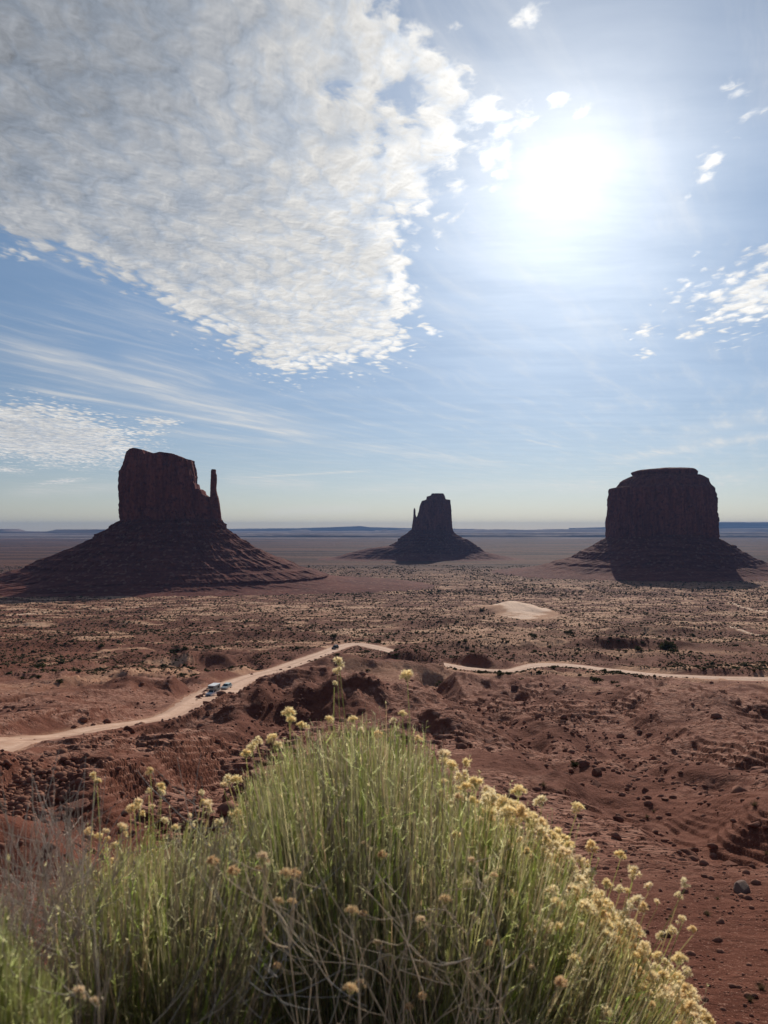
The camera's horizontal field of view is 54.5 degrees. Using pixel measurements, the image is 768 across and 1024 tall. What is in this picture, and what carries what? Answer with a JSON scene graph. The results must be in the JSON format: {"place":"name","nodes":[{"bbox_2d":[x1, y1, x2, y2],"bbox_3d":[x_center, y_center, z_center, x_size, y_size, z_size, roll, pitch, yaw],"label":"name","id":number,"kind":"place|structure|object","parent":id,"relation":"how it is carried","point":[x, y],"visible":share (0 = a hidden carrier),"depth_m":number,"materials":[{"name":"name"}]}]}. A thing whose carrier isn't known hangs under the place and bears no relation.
{"place":"outdoors","nodes":[
{"label":"outdoors","id":0,"kind":"place"},
{"bbox_2d":[0,529,105,533],"bbox_3d":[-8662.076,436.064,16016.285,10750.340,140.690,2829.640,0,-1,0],"label":"hills","id":1,"kind":"structure","parent":0,"point":[82,531],"depth_m":16052.68,"materials":[{"name":"stone"}]},
{"bbox_2d":[229,526,473,531],"bbox_3d":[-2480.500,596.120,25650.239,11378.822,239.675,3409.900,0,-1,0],"label":"hills","id":2,"kind":"structure","parent":0,"point":[354,528],"depth_m":26012.10,"materials":[{"name":"stone"}]},
{"bbox_2d":[0,538,767,1023],"bbox_3d":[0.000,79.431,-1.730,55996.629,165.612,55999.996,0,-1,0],"label":"ground","id":3,"kind":"structure","parent":0,"point":[726,734],"depth_m":133.68,"materials":[{"name":"brown soil"}]},
{"bbox_2d":[34,663,45,667],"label":"desert shrub","id":4,"kind":"object","parent":3,"relation":"on","point":[40,665],"visible":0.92,"depth_m":320.15,"materials":[{"name":"green plant"}]},
{"bbox_2d":[0,854,92,1023],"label":"rabbitbrush","id":5,"kind":"object","parent":3,"relation":"on","point":[19,1003],"visible":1,"depth_m":0.66,"materials":[{"name":"green plant"}]},
{"bbox_2d":[64,798,89,810],"bbox_3d":[-20.142,19.206,48.928,1.612,0.333,1.402,-9,7,-16],"label":"boulder","id":6,"kind":"object","parent":3,"relation":"on","point":[80,802],"visible":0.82,"depth_m":48.75,"materials":[{"name":"brown stone"}]},
{"bbox_2d":[0,751,195,1023],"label":"dead shrub","id":7,"kind":"object","parent":3,"relation":"on","point":[64,885],"visible":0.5,"depth_m":0.96,"materials":[{"name":"plant"}]},
{"bbox_2d":[123,726,135,733],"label":"boulder","id":8,"kind":"object","parent":3,"relation":"on","point":[130,730],"visible":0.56,"depth_m":111.37,"materials":[{"name":"brown stone"}]},
{"bbox_2d":[0,803,281,1023],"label":"dry shrub","id":9,"kind":"object","parent":3,"relation":"on","point":[98,991],"visible":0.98,"depth_m":0.66,"materials":[{"name":"brown plant"}]},
{"bbox_2d":[28,767,287,1023],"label":"rabbitbrush","id":10,"kind":"object","parent":3,"relation":"on","point":[175,955],"visible":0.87,"depth_m":0.96,"materials":[{"name":"green plant"}]},
{"bbox_2d":[154,795,165,798],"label":"boulder","id":11,"kind":"object","parent":3,"relation":"on","point":[156,796],"visible":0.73,"depth_m":56.70,"materials":[{"name":"brown stone"}]},
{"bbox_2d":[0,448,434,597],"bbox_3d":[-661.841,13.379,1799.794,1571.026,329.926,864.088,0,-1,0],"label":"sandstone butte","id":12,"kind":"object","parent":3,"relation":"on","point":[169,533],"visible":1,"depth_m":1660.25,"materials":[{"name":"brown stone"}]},
{"bbox_2d":[95,755,366,1023],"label":"dead shrub","id":13,"kind":"object","parent":3,"relation":"on","point":[215,915],"visible":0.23,"depth_m":1.02,"materials":[{"name":"plant"}]},
{"bbox_2d":[206,748,419,1023],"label":"dry shrub","id":14,"kind":"object","parent":3,"relation":"on","point":[350,986],"visible":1,"depth_m":0.83,"materials":[{"name":"brown plant"}]},
{"bbox_2d":[0,565,767,679],"bbox_3d":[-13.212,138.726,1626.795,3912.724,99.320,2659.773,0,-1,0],"label":"scrub","id":15,"kind":"object","parent":3,"relation":"on","point":[707,667],"visible":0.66,"depth_m":744.88,"materials":[{"name":"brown plant"}]},
{"bbox_2d":[0,646,767,1023],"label":"rubble","id":16,"kind":"object","parent":3,"relation":"on","point":[18,800],"visible":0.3,"depth_m":56.27,"materials":[{"name":"stone"}]},
{"bbox_2d":[318,493,524,561],"bbox_3d":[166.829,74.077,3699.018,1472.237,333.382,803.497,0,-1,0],"label":"sandstone butte","id":17,"kind":"object","parent":3,"relation":"on","point":[431,535],"visible":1,"depth_m":3585.65,"materials":[{"name":"brown stone"}]},
{"bbox_2d":[276,751,586,1023],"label":"dry shrub","id":18,"kind":"object","parent":3,"relation":"on","point":[559,982],"visible":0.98,"depth_m":0.92,"materials":[{"name":"brown plant"}]},
{"bbox_2d":[196,657,715,1023],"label":"rabbitbrush","id":19,"kind":"object","parent":3,"relation":"on","point":[589,955],"visible":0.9,"depth_m":1.17,"materials":[{"name":"green plant"}]},
{"bbox_2d":[511,685,518,690],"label":"boulder","id":20,"kind":"object","parent":3,"relation":"on","point":[514,687],"visible":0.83,"depth_m":236.32,"materials":[{"name":"brown stone"}]},
{"bbox_2d":[565,629,575,634],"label":"desert shrub","id":21,"kind":"object","parent":3,"relation":"on","point":[569,632],"visible":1,"depth_m":630.02,"materials":[{"name":"green plant"}]},
{"bbox_2d":[571,760,578,766],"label":"desert shrub","id":22,"kind":"object","parent":3,"relation":"on","point":[574,763],"visible":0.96,"depth_m":83.86,"materials":[{"name":"green plant"}]},
{"bbox_2d":[579,760,589,767],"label":"boulder","id":23,"kind":"object","parent":3,"relation":"on","point":[582,763],"visible":0.98,"depth_m":83.26,"materials":[{"name":"brown stone"}]},
{"bbox_2d":[591,767,601,775],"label":"boulder","id":24,"kind":"object","parent":3,"relation":"on","point":[596,771],"visible":1,"depth_m":80.33,"materials":[{"name":"brown stone"}]},
{"bbox_2d":[592,780,600,785],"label":"boulder","id":25,"kind":"object","parent":3,"relation":"on","point":[596,782],"visible":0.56,"depth_m":77.15,"materials":[{"name":"brown stone"}]},
{"bbox_2d":[591,677,603,682],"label":"desert shrub","id":26,"kind":"object","parent":3,"relation":"on","point":[594,679],"visible":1,"depth_m":275.90,"materials":[{"name":"green plant"}]},
{"bbox_2d":[613,816,623,822],"bbox_3d":[17.402,22.803,55.396,0.907,0.437,0.759,12,-8,-31],"label":"boulder","id":27,"kind":"object","parent":3,"relation":"on","point":[619,819],"visible":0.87,"depth_m":55.16,"materials":[{"name":"brown stone"}]},
{"bbox_2d":[616,733,624,737],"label":"boulder","id":28,"kind":"object","parent":3,"relation":"on","point":[620,735],"visible":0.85,"depth_m":124.29,"materials":[{"name":"brown stone"}]},
{"bbox_2d":[491,467,767,581],"bbox_3d":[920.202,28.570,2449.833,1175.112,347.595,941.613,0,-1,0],"label":"sandstone butte","id":29,"kind":"object","parent":3,"relation":"on","point":[661,524],"visible":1,"depth_m":2305.02,"materials":[{"name":"brown stone"}]},
{"bbox_2d":[661,929,670,937],"bbox_3d":[7.971,11.977,21.108,0.304,0.213,0.404,0,-1,3],"label":"boulder","id":30,"kind":"object","parent":3,"relation":"on","point":[668,935],"visible":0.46,"depth_m":21.03,"materials":[{"name":"brown stone"}]},
{"bbox_2d":[657,640,677,649],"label":"desert shrub","id":31,"kind":"object","parent":3,"relation":"on","point":[667,644],"visible":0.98,"depth_m":447.71,"materials":[{"name":"green plant"}]},
{"bbox_2d":[678,848,699,860],"bbox_3d":[18.249,20.752,44.781,1.375,0.540,1.354,10,11,29],"label":"boulder","id":32,"kind":"object","parent":3,"relation":"on","point":[688,852],"visible":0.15,"depth_m":45.01,"materials":[{"name":"brown stone"}]},
{"bbox_2d":[688,847,698,852],"bbox_3d":[21.451,23.493,51.548,1.076,0.599,0.673,4,-12,4],"label":"boulder","id":33,"kind":"object","parent":3,"relation":"on","point":[695,850],"visible":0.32,"depth_m":51.36,"materials":[{"name":"brown stone"}]},
{"bbox_2d":[722,861,737,866],"bbox_3d":[22.458,22.886,48.420,1.160,0.262,0.880,1,-9,-36],"label":"boulder","id":34,"kind":"object","parent":3,"relation":"on","point":[729,863],"visible":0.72,"depth_m":48.25,"materials":[{"name":"stone"}]},
{"bbox_2d":[733,880,749,893],"bbox_3d":[13.091,13.771,27.274,0.580,0.406,0.771,0,-1,3],"label":"boulder","id":35,"kind":"object","parent":3,"relation":"on","point":[740,886],"visible":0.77,"depth_m":27.19,"materials":[{"name":"grey stone"}]},
{"bbox_2d":[746,991,753,1001],"bbox_3d":[7.819,10.341,15.908,0.327,0.209,0.351,0,-1,-15],"label":"grass tuft","id":36,"kind":"object","parent":3,"relation":"on","point":[749,998],"visible":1,"depth_m":15.92,"materials":[{"name":"plant"}]},
{"bbox_2d":[748,798,756,806],"bbox_3d":[26.646,20.794,53.493,1.156,0.698,1.189,0,-1,-8],"label":"grass tuft","id":37,"kind":"object","parent":3,"relation":"on","point":[754,803],"visible":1,"depth_m":53.56,"materials":[{"name":"plant"}]},
{"bbox_2d":[747,821,760,827],"bbox_3d":[25.264,21.290,50.859,0.918,0.341,0.841,-8,-7,35],"label":"boulder","id":38,"kind":"object","parent":3,"relation":"on","point":[756,824],"visible":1,"depth_m":50.62,"materials":[{"name":"stone"}]},
{"bbox_2d":[749,766,763,770],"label":"boulder","id":39,"kind":"object","parent":3,"relation":"on","point":[756,767],"visible":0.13,"depth_m":84.61,"materials":[{"name":"brown stone"}]},
{"bbox_2d":[753,980,767,990],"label":"grass tuft","id":40,"kind":"object","parent":3,"relation":"on","point":[762,987],"visible":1,"depth_m":16.55,"materials":[{"name":"plant"}]},
{"bbox_2d":[0,643,767,751],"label":"road","id":41,"kind":"structure","parent":0,"point":[13,744],"depth_m":273.81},
{"bbox_2d":[205,683,219,695],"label":"camper truck","id":42,"kind":"object","parent":41,"relation":"on","point":[214,688],"visible":0.87,"depth_m":221.77,"materials":[{"name":"white paint"}]},
{"bbox_2d":[220,682,231,689],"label":"parked car","id":43,"kind":"object","parent":41,"relation":"on","point":[226,685],"visible":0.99,"depth_m":248.13,"materials":[{"name":"white paint"}]},
{"bbox_2d":[0,534,767,538],"bbox_3d":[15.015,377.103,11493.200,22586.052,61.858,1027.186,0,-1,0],"label":"hills","id":44,"kind":"structure","parent":0,"point":[596,536],"depth_m":11474.17,"materials":[{"name":"stone"}]},
{"bbox_2d":[0,532,767,535],"bbox_3d":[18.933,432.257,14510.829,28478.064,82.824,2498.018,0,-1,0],"label":"hills","id":45,"kind":"structure","parent":0,"point":[457,533],"depth_m":14610.49,"materials":[{"name":"grey stone"}]},
{"bbox_2d":[0,0,767,530],"label":"sky","id":46,"kind":"structure","parent":0,"point":[345,262],"materials":[{"name":"blue"}]},
{"bbox_2d":[233,528,767,533],"bbox_3d":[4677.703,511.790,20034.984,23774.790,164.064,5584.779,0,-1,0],"label":"hills","id":47,"kind":"structure","parent":0,"point":[558,530],"depth_m":20315.18,"materials":[{"name":"stone"}]},
{"bbox_2d":[569,522,767,528],"bbox_3d":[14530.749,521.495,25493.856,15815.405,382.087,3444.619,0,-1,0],"label":"hills","id":48,"kind":"structure","parent":0,"point":[731,525],"depth_m":25514.35,"materials":[{"name":"grey stone"}]}
]}

